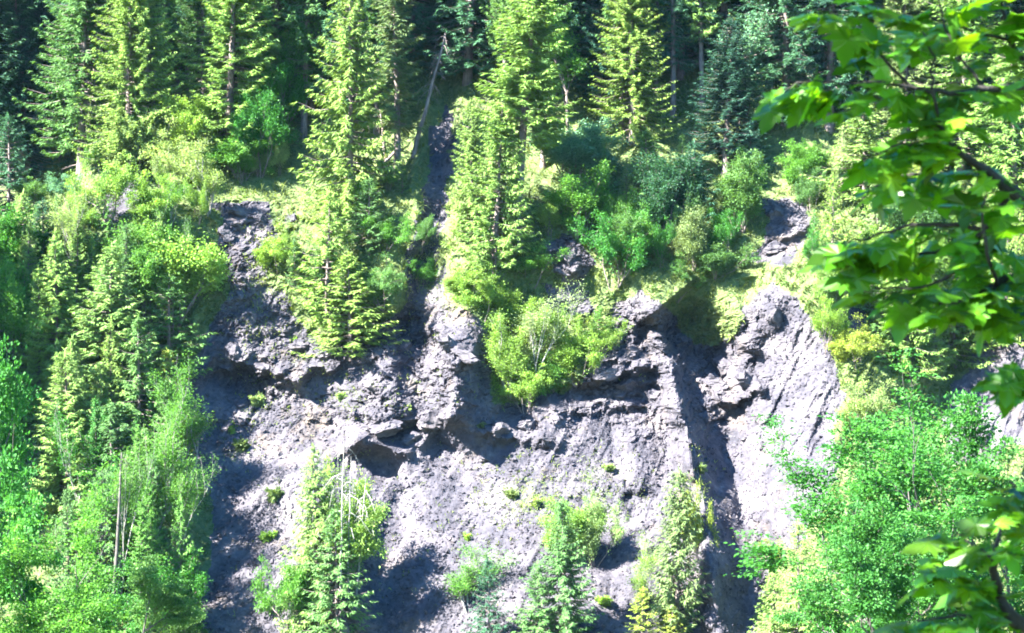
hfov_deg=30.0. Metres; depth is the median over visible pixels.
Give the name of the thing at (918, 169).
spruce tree
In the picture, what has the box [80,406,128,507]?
spruce tree
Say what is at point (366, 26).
spruce tree
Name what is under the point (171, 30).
spruce tree
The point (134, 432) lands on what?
spruce tree
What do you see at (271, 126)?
broadleaf tree
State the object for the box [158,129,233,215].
birch tree
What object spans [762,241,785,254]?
rock block
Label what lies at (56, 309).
spruce tree
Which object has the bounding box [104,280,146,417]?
spruce tree
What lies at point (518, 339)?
shrub
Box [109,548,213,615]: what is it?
shrub
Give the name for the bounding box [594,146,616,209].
spruce tree
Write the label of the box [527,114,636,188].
shrub
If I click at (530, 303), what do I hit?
shrub
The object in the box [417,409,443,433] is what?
rock block
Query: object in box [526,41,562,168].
spruce tree
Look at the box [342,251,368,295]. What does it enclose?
shrub
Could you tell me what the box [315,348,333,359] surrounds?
rock block
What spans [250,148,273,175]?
broadleaf tree
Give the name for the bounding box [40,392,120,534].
birch tree
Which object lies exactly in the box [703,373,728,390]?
rock block
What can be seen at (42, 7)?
spruce tree
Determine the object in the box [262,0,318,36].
spruce tree
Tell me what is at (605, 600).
weed clump
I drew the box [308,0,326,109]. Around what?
spruce tree
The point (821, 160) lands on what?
broadleaf tree
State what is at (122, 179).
shrub
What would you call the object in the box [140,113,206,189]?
shrub
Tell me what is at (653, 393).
rock block
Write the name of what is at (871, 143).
broadleaf tree
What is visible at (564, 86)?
tree
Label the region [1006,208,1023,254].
spruce tree
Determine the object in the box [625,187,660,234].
shrub
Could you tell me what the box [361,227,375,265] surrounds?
spruce tree
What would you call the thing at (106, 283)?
spruce tree
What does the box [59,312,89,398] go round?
spruce tree
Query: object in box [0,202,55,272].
broadleaf tree
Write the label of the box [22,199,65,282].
spruce tree
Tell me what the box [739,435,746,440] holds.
stone
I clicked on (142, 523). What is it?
spruce tree
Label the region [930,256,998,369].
spruce tree
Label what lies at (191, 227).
birch tree
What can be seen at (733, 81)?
spruce tree
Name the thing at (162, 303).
spruce tree
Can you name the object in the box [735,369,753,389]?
rock block
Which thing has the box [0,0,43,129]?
spruce tree
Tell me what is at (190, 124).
broadleaf tree
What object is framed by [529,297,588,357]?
shrub
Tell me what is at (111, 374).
spruce tree
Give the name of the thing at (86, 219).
broadleaf tree
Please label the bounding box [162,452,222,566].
birch tree
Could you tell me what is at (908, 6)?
spruce tree
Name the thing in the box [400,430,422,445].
rock block
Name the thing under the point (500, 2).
spruce tree
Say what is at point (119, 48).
spruce tree
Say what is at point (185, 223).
spruce tree
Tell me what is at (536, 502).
weed clump
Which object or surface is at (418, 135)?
dead tree
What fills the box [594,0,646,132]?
spruce tree
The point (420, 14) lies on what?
spruce tree
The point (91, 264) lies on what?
spruce tree
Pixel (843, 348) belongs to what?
shrub
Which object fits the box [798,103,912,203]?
spruce tree
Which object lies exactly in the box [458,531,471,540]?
weed clump
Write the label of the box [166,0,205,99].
spruce tree
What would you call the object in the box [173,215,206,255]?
birch tree
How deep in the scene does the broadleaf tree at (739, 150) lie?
152.09 m
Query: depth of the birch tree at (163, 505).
127.09 m
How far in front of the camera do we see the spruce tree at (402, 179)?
149.66 m
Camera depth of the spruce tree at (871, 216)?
145.84 m
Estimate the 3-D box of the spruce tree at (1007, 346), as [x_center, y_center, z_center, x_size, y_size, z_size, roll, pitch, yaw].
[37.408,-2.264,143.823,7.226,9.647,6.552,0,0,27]
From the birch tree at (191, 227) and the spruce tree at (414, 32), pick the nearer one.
the birch tree at (191, 227)
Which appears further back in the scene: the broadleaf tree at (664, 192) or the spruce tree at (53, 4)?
the spruce tree at (53, 4)
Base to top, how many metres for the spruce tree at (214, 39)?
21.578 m
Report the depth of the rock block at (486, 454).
136.60 m
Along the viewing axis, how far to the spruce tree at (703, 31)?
160.12 m
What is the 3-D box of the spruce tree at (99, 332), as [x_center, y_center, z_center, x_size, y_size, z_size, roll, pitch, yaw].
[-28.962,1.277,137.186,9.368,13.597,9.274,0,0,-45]
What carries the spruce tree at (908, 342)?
on the hillside
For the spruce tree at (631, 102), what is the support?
on the hillside
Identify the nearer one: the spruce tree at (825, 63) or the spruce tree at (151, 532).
the spruce tree at (151, 532)
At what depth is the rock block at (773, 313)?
140.98 m
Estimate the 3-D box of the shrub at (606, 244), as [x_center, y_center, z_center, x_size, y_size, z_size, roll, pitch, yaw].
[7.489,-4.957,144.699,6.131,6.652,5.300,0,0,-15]
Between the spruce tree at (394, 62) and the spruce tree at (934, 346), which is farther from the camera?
the spruce tree at (394, 62)
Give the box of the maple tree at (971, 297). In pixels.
[751,0,1023,632]
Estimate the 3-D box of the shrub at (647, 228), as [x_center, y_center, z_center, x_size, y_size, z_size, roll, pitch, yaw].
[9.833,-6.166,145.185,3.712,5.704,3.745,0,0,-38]
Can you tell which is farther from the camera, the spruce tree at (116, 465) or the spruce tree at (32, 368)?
the spruce tree at (32, 368)
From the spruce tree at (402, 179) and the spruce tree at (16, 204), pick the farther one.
the spruce tree at (402, 179)
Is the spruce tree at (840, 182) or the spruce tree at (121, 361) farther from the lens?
the spruce tree at (840, 182)
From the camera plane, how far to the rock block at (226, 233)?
145.72 m
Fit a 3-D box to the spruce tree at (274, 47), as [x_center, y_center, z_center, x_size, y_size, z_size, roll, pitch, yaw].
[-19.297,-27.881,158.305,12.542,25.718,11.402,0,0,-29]
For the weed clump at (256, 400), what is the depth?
140.73 m
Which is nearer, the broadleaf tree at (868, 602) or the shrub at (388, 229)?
the broadleaf tree at (868, 602)
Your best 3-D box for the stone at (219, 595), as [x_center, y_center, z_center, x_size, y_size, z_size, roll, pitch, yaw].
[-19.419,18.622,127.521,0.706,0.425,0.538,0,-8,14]
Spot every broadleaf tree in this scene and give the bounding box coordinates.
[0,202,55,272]
[0,252,80,384]
[0,333,72,616]
[0,450,148,632]
[36,552,205,632]
[66,192,95,224]
[79,105,182,175]
[100,219,183,324]
[131,214,234,335]
[151,91,224,153]
[152,117,172,144]
[200,127,270,177]
[224,85,298,177]
[241,22,313,128]
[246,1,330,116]
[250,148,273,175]
[316,453,392,579]
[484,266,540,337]
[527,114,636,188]
[530,494,608,565]
[536,158,616,240]
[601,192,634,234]
[620,149,714,246]
[671,205,713,271]
[707,211,733,236]
[708,148,772,233]
[711,4,782,153]
[723,347,1023,632]
[732,143,769,181]
[764,496,954,632]
[773,138,828,193]
[799,140,832,183]
[810,246,864,316]
[850,124,912,174]
[853,389,1023,632]
[876,203,954,241]
[909,228,949,277]
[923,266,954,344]
[936,181,961,241]
[979,145,1011,174]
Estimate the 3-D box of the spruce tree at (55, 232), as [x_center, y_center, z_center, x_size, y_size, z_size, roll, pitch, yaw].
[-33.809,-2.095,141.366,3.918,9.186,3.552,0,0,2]
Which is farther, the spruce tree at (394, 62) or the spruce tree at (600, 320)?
the spruce tree at (394, 62)
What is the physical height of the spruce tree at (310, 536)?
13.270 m
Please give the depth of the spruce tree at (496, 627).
123.09 m
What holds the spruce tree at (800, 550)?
on the hillside
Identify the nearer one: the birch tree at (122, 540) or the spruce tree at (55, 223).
the birch tree at (122, 540)
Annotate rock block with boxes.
[217,223,234,242]
[224,342,242,361]
[226,203,254,217]
[253,362,270,375]
[284,213,298,222]
[288,338,309,352]
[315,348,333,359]
[359,424,372,431]
[370,419,402,437]
[399,338,414,350]
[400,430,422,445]
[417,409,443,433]
[437,334,463,353]
[450,343,479,366]
[477,446,494,463]
[483,422,509,439]
[516,416,535,430]
[559,249,577,266]
[591,367,622,380]
[616,379,637,390]
[642,388,660,400]
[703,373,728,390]
[711,356,732,377]
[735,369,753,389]
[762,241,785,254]
[764,304,782,328]
[765,207,783,219]
[788,218,801,226]
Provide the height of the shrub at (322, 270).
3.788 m
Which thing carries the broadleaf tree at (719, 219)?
on the hillside
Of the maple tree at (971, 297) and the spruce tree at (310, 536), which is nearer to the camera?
the maple tree at (971, 297)
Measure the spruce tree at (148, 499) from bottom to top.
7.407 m
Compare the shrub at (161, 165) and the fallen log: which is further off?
the fallen log
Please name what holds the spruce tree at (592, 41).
on the hillside
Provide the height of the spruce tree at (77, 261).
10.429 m
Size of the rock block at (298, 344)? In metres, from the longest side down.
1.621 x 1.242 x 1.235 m
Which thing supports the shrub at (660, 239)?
on the hillside
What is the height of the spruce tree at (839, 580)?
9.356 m
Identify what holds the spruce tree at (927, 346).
on the hillside
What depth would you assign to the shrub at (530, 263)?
145.01 m
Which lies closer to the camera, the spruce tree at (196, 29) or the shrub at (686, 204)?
the shrub at (686, 204)
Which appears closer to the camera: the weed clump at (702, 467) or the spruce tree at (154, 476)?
the spruce tree at (154, 476)
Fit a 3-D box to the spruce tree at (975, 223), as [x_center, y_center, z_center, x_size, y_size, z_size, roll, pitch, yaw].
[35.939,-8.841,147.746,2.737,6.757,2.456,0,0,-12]
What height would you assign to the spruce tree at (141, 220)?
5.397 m
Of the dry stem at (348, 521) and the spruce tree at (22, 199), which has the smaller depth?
the dry stem at (348, 521)
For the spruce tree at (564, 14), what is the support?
on the hillside
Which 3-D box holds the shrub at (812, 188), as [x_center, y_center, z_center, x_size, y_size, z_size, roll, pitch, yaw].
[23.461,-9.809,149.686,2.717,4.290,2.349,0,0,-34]
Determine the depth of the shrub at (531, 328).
140.28 m
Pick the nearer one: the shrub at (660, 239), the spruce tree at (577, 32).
the shrub at (660, 239)
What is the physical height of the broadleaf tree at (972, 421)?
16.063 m
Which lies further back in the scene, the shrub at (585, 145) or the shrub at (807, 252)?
the shrub at (585, 145)
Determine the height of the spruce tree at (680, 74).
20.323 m
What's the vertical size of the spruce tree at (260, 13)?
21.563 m
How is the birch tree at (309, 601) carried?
on the hillside
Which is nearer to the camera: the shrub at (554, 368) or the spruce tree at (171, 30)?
the shrub at (554, 368)
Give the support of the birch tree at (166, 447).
on the hillside
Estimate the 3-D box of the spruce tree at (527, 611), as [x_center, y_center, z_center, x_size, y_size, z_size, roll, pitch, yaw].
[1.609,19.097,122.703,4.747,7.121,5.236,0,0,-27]
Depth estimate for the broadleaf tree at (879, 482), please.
84.15 m
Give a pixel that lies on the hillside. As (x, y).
(964, 380)
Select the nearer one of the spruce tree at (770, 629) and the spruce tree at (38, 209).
the spruce tree at (770, 629)
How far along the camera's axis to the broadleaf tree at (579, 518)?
128.60 m
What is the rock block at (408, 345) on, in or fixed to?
on the hillside
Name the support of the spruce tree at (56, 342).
on the hillside
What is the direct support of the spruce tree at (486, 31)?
on the hillside
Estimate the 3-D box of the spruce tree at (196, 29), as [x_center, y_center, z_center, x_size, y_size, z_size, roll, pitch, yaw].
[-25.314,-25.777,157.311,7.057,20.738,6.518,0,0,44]
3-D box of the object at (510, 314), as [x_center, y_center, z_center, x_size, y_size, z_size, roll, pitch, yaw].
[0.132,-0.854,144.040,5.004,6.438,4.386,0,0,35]
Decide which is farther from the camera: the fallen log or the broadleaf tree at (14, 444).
the fallen log
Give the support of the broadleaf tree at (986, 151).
on the hillside
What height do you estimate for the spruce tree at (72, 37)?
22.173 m
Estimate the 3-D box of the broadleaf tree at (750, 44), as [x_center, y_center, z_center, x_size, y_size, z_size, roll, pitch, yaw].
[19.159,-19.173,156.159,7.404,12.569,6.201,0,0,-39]
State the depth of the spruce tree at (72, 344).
132.65 m
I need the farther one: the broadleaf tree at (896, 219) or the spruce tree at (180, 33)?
the spruce tree at (180, 33)
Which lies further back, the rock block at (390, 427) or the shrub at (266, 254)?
the shrub at (266, 254)
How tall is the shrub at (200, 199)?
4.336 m
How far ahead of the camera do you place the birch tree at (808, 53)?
157.17 m
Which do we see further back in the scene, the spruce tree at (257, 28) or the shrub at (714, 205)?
the spruce tree at (257, 28)
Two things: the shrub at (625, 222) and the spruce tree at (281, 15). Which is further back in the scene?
the spruce tree at (281, 15)
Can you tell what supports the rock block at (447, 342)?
on the hillside
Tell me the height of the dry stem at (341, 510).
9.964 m
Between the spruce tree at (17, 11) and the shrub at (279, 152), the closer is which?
the shrub at (279, 152)
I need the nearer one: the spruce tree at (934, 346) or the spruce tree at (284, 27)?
the spruce tree at (934, 346)
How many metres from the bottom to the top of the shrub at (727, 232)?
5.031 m
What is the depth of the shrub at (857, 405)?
133.35 m
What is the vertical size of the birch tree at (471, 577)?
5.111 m
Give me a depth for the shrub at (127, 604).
121.16 m
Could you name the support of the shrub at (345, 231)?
on the hillside
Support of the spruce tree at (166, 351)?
on the hillside
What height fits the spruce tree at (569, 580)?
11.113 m
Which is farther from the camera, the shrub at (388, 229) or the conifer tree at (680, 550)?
the shrub at (388, 229)
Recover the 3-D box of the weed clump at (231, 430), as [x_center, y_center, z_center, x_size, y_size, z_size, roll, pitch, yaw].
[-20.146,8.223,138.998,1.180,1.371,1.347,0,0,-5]
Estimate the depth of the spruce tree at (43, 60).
163.65 m
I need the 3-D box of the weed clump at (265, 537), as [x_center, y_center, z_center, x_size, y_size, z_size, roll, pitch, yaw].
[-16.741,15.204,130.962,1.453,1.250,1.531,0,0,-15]
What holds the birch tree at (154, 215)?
on the hillside
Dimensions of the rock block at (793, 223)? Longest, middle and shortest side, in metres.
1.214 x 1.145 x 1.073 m
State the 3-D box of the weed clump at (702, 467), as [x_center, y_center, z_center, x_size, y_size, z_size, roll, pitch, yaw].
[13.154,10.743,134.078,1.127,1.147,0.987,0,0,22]
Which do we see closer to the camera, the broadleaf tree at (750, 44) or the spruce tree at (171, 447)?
the spruce tree at (171, 447)
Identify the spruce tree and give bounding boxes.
[0,0,41,182]
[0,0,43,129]
[0,0,54,46]
[0,0,61,177]
[0,19,67,180]
[0,112,48,213]
[0,291,18,405]
[1,0,65,142]
[2,0,93,149]
[2,234,102,422]
[7,221,57,363]
[8,189,46,292]
[11,0,132,181]
[11,195,18,218]
[14,264,63,422]
[16,48,75,162]
[17,347,102,519]
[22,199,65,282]
[26,0,73,135]
[30,337,70,472]
[32,208,41,256]
[38,0,133,120]
[40,196,68,271]
[42,227,77,337]
[42,485,84,604]
[44,0,113,57]
[44,240,164,423]
[47,333,103,492]
[48,398,170,543]
[49,242,78,334]
[57,191,78,283]
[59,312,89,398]
[63,209,92,329]
[65,0,178,170]
[71,465,133,605]
[74,518,111,606]
[77,240,101,310]
[78,237,102,322]
[79,271,126,396]
[80,0,184,79]
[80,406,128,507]
[81,360,124,463]
[81,396,109,513]
[83,267,116,363]
[89,170,118,255]
[90,315,133,454]
[96,320,137,399]
[98,313,182,452]
[98,456,134,571]
[103,0,189,164]
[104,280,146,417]
[111,221,143,327]
[124,424,146,546]
[126,420,143,490]
[126,498,158,608]
[128,478,169,570]
[130,449,176,567]
[132,189,151,238]
[132,508,164,616]
[133,274,218,383]
[140,211,176,332]
[141,347,189,422]
[143,0,266,100]
[143,378,192,498]
[158,402,184,485]
[159,0,193,101]
[164,494,205,630]
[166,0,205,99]
[167,0,200,103]
[167,0,237,122]
[170,0,290,156]
[181,220,191,249]
[187,0,241,111]
[206,0,335,89]
[235,0,279,116]
[241,1,270,39]
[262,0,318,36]
[267,0,315,118]
[269,0,345,41]
[274,443,361,632]
[275,0,391,120]
[278,0,335,138]
[282,186,363,326]
[285,239,301,287]
[287,251,407,360]
[289,0,406,224]
[289,504,383,632]
[304,0,422,116]
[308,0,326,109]
[326,0,361,116]
[335,176,397,251]
[351,199,360,225]
[358,7,371,104]
[361,0,403,135]
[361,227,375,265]
[364,0,428,173]
[364,1,435,80]
[393,157,409,196]
[397,0,484,54]
[409,0,511,85]
[440,77,546,273]
[447,99,502,236]
[456,0,564,85]
[461,557,512,632]
[473,0,578,252]
[479,0,494,55]
[485,0,516,77]
[493,0,607,95]
[507,561,566,632]
[508,0,579,117]
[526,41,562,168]
[527,496,605,632]
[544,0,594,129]
[559,0,607,33]
[562,0,672,110]
[580,0,686,145]
[581,305,616,341]
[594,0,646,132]
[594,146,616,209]
[610,128,673,209]
[617,157,633,213]
[625,586,663,632]
[640,0,742,80]
[641,0,675,107]
[647,0,696,117]
[656,602,686,632]
[666,138,731,225]
[667,0,781,72]
[672,134,688,178]
[675,0,724,107]
[677,18,777,176]
[708,0,849,127]
[737,118,767,174]
[748,571,796,632]
[758,519,821,632]
[763,0,895,133]
[767,0,839,29]
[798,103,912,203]
[799,530,858,632]
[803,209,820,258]
[809,172,852,258]
[824,0,910,125]
[828,126,856,205]
[857,184,893,235]
[858,277,904,343]
[860,0,944,146]
[868,221,956,381]
[871,278,905,356]
[874,213,886,231]
[875,0,1001,86]
[889,165,946,243]
[899,285,929,371]
[907,0,1015,170]
[910,0,1015,74]
[916,0,1002,134]
[918,328,934,364]
[920,279,952,373]
[929,0,1023,107]
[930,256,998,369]
[963,234,1023,350]
[968,158,989,225]
[973,11,1023,223]
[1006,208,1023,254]
[1009,135,1023,215]
[1015,235,1023,256]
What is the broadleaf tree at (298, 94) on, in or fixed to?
on the hillside
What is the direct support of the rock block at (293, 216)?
on the hillside
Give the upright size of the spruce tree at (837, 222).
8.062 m
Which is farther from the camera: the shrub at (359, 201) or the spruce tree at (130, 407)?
the shrub at (359, 201)
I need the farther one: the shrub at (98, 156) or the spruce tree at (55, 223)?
the shrub at (98, 156)
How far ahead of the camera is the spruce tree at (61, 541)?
123.91 m
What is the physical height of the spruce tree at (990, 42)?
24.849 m
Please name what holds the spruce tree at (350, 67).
on the hillside
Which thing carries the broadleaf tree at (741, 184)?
on the hillside
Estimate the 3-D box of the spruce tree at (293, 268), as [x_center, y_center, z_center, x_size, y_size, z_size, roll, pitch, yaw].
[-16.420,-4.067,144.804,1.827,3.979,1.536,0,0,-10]
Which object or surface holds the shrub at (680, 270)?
on the hillside
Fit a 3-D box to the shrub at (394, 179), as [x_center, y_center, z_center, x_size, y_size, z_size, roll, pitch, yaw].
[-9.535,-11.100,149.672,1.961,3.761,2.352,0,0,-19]
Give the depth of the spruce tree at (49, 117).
163.87 m
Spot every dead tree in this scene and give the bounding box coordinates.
[103,452,134,595]
[362,109,389,158]
[410,33,454,157]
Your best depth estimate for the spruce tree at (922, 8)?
158.64 m
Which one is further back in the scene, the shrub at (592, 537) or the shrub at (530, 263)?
the shrub at (530, 263)
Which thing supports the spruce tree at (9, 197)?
on the hillside
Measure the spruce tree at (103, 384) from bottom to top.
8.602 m
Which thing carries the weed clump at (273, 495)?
on the hillside
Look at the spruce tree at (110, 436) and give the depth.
128.64 m
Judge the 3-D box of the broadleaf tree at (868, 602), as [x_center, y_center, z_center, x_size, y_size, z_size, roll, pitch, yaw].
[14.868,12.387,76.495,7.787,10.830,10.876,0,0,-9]
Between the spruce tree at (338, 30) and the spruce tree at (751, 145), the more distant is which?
the spruce tree at (338, 30)
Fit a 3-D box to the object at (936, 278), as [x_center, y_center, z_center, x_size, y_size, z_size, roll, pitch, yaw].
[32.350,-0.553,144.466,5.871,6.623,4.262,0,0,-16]
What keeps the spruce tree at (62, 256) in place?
on the hillside
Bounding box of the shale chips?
[185,134,864,632]
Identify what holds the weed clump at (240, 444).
on the hillside
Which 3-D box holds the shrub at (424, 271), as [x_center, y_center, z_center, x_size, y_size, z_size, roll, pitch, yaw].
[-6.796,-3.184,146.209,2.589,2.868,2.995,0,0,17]
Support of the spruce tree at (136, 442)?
on the hillside
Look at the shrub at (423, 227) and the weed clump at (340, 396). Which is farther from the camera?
the shrub at (423, 227)
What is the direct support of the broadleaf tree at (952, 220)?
on the hillside
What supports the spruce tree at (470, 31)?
on the hillside
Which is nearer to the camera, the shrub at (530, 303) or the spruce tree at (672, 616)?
the spruce tree at (672, 616)
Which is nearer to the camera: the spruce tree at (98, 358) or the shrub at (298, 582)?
the shrub at (298, 582)
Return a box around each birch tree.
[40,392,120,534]
[40,441,158,582]
[41,179,95,278]
[99,415,164,597]
[124,443,199,558]
[128,188,176,232]
[139,344,214,481]
[140,391,199,517]
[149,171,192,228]
[156,407,216,461]
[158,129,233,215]
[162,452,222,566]
[167,213,212,239]
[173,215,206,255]
[302,539,364,632]
[442,540,518,613]
[478,308,539,399]
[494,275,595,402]
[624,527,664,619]
[780,29,827,87]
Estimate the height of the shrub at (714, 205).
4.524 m
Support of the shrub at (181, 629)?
on the hillside
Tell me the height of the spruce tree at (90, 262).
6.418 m
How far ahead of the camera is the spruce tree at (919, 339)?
140.37 m
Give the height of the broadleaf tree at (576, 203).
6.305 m
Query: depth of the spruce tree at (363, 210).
145.68 m
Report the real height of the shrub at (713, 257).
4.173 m
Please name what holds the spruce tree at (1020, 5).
on the hillside
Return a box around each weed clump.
[227,421,239,433]
[231,438,250,452]
[248,391,266,406]
[257,529,277,542]
[264,485,284,503]
[335,392,346,401]
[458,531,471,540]
[476,422,486,428]
[503,489,519,499]
[531,494,543,508]
[595,595,613,607]
[601,463,616,473]
[697,462,707,473]
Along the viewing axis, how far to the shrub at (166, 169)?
148.34 m
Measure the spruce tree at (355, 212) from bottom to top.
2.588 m
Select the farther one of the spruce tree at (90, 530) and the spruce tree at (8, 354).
the spruce tree at (8, 354)
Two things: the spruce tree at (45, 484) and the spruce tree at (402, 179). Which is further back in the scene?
the spruce tree at (402, 179)
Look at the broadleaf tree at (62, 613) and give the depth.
69.99 m
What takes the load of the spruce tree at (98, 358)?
on the hillside
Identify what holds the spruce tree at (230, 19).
on the hillside
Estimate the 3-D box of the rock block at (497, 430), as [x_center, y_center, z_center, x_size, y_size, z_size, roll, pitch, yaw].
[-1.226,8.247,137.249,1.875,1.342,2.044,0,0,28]
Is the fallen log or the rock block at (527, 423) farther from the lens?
the fallen log
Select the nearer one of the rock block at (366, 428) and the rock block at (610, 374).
the rock block at (366, 428)
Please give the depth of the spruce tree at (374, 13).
157.31 m
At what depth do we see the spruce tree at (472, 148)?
146.14 m
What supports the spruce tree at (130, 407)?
on the hillside
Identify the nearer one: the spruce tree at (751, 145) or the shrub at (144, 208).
the shrub at (144, 208)
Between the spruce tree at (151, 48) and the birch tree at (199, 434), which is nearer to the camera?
the birch tree at (199, 434)
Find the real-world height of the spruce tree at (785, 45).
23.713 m
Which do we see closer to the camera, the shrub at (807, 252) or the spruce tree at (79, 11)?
the shrub at (807, 252)
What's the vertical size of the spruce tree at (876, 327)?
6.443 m
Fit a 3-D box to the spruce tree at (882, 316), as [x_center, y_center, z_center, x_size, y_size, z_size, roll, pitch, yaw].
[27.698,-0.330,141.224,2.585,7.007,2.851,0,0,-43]
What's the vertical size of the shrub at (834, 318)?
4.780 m
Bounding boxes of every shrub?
[10,176,62,213]
[44,170,85,206]
[64,153,140,223]
[70,564,166,632]
[83,132,106,172]
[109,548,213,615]
[124,169,180,228]
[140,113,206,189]
[149,153,179,191]
[150,148,176,186]
[155,145,178,187]
[155,593,212,632]
[182,175,210,224]
[200,133,222,179]
[219,137,277,184]
[249,548,320,632]
[253,223,298,274]
[269,136,289,175]
[278,218,301,266]
[311,245,346,282]
[330,212,356,238]
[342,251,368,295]
[347,182,375,216]
[350,166,380,211]
[358,251,406,310]
[360,208,414,254]
[378,152,400,189]
[408,212,438,254]
[408,257,437,291]
[440,255,499,299]
[450,261,504,322]
[482,323,535,389]
[488,363,552,413]
[489,292,541,335]
[509,244,571,288]
[526,335,569,395]
[529,197,567,239]
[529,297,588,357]
[547,311,611,386]
[567,208,653,289]
[576,471,628,566]
[582,315,634,366]
[606,204,669,257]
[621,200,655,258]
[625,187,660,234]
[645,216,676,270]
[649,250,708,302]
[667,191,703,233]
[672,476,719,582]
[692,229,763,280]
[700,186,723,220]
[705,204,745,252]
[723,203,736,240]
[754,536,782,560]
[793,165,829,211]
[802,228,829,260]
[809,293,853,354]
[822,312,882,370]
[835,376,894,441]
[850,204,900,243]
[920,229,950,274]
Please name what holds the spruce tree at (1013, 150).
on the hillside
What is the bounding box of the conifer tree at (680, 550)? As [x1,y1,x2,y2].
[646,466,711,632]
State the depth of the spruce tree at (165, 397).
132.01 m
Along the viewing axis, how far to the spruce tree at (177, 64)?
157.91 m
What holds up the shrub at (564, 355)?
on the hillside
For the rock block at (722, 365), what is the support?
on the hillside
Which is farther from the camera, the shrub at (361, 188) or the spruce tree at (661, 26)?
the spruce tree at (661, 26)
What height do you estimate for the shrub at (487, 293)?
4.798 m
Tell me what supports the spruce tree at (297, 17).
on the hillside
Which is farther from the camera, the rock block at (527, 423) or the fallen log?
the fallen log
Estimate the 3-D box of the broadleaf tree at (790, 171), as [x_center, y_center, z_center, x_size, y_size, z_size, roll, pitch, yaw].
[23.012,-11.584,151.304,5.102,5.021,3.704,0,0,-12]
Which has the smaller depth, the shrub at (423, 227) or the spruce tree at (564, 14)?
the shrub at (423, 227)
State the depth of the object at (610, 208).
147.25 m
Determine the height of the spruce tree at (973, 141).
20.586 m
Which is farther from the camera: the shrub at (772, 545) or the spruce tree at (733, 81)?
the spruce tree at (733, 81)
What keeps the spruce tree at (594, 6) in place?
on the hillside
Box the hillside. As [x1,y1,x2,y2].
[0,0,1023,632]
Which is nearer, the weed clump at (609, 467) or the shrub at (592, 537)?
the shrub at (592, 537)
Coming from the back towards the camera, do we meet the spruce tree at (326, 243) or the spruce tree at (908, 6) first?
the spruce tree at (908, 6)
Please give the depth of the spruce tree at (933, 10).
156.09 m
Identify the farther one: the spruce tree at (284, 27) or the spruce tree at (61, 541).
the spruce tree at (284, 27)
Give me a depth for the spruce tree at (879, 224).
145.87 m
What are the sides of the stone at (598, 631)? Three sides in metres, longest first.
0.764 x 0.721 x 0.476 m
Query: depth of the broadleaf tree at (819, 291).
139.89 m
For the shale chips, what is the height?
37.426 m
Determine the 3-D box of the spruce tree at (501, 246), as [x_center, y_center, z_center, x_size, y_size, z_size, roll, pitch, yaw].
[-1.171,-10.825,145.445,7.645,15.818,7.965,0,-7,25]
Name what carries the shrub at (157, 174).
on the hillside
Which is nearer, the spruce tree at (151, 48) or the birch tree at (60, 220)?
the birch tree at (60, 220)
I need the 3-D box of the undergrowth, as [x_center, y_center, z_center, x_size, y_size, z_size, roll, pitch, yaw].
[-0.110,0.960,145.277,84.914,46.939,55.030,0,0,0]
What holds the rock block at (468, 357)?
on the hillside
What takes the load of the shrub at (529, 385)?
on the hillside
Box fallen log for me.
[370,151,393,179]
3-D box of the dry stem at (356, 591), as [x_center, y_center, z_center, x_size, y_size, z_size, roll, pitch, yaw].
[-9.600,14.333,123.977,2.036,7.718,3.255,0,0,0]
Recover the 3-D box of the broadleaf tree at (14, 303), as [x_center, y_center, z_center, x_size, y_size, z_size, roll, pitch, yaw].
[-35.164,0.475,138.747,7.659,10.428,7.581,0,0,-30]
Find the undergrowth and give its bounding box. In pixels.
[1,56,1022,632]
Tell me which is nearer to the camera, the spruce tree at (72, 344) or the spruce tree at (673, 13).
the spruce tree at (72, 344)
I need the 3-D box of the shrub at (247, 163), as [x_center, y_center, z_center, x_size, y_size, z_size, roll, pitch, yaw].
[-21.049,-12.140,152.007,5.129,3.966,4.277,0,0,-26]
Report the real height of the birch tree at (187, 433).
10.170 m
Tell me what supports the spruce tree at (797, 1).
on the hillside
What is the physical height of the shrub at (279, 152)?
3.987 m
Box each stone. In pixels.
[216,592,225,597]
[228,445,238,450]
[539,434,551,441]
[591,629,601,632]
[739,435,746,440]
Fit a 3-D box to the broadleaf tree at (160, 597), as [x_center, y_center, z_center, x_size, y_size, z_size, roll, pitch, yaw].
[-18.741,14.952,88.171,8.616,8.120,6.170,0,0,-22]
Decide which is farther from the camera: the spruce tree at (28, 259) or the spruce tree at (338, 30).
the spruce tree at (338, 30)
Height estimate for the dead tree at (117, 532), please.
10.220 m
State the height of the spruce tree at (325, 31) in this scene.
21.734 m
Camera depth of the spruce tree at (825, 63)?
155.36 m
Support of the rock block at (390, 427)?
on the hillside
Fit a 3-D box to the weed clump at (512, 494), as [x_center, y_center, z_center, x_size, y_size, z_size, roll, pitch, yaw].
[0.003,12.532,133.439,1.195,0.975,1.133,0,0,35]
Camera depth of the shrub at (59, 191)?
145.68 m
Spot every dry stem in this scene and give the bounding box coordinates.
[319,446,358,594]
[335,463,372,592]
[351,479,380,594]
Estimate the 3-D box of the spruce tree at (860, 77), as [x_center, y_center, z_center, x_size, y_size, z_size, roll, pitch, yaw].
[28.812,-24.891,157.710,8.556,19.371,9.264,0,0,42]
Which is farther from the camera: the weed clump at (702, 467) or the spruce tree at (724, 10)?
the spruce tree at (724, 10)

